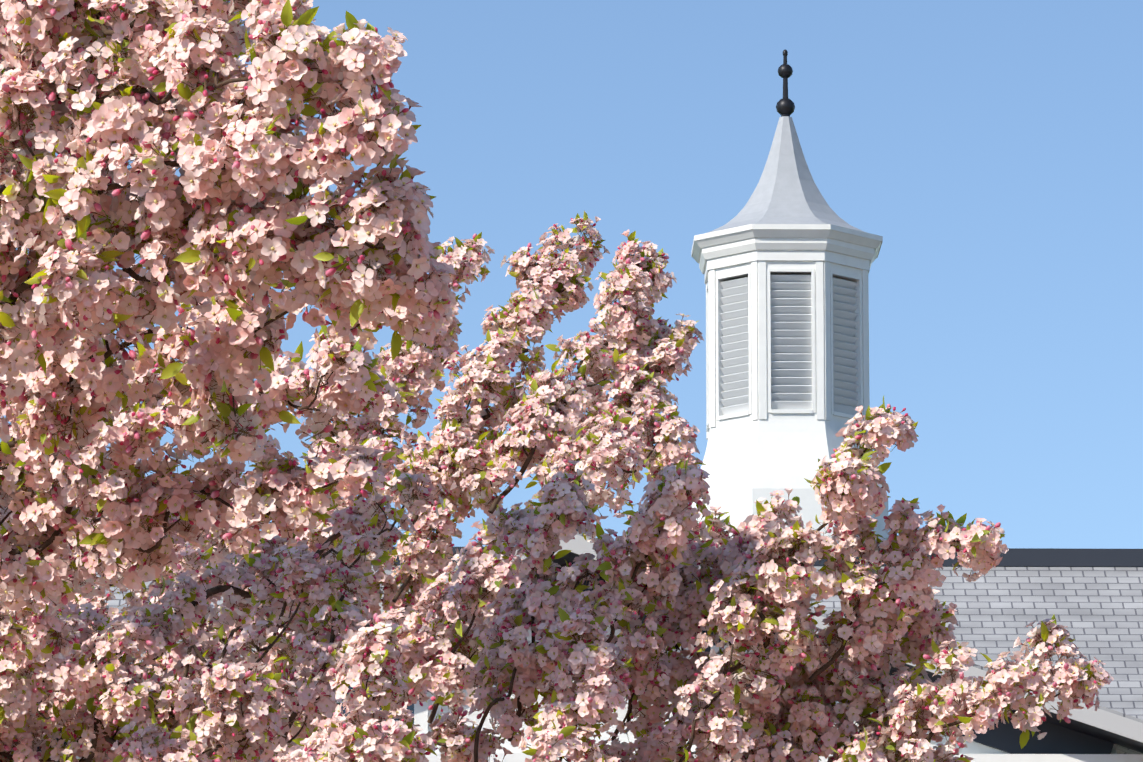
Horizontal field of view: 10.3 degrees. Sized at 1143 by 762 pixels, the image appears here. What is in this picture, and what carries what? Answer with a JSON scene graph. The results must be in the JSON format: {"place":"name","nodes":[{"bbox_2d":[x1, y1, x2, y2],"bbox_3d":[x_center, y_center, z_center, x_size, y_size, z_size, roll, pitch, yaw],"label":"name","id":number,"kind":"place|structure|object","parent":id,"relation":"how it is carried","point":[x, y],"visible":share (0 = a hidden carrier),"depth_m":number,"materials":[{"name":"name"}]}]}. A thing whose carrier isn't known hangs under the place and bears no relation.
{"place":"outdoors","nodes":[
{"label":"outdoors","id":0,"kind":"place"},
{"bbox_2d":[0,0,1113,761],"bbox_3d":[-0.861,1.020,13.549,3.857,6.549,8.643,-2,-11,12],"label":"crabapple tree","id":1,"kind":"object","parent":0,"point":[214,240],"depth_m":13.93,"materials":[{"name":"pink plant"}]},
{"bbox_2d":[0,0,1142,548],"label":"sky","id":2,"kind":"structure","parent":0,"point":[993,148],"materials":[{"name":"blue"}]},
{"bbox_2d":[31,534,1142,761],"bbox_3d":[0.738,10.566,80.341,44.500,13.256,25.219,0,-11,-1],"label":"building","id":3,"kind":"structure","parent":0,"point":[1089,734],"depth_m":69.50,"materials":[{"name":"white paint"}]},
{"bbox_2d":[94,529,1142,753],"bbox_3d":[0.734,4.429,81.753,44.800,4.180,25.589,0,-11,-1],"label":"roofs","id":4,"kind":"structure","parent":3,"relation":"on","point":[1092,599],"depth_m":79.78,"materials":[{"name":"tile"}]},
{"bbox_2d":[691,49,888,547],"bbox_3d":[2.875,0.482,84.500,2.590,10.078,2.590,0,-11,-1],"label":"cupola","id":5,"kind":"object","parent":4,"relation":"on","point":[786,257],"visible":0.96,"depth_m":83.80,"materials":[{"name":"white paint"}]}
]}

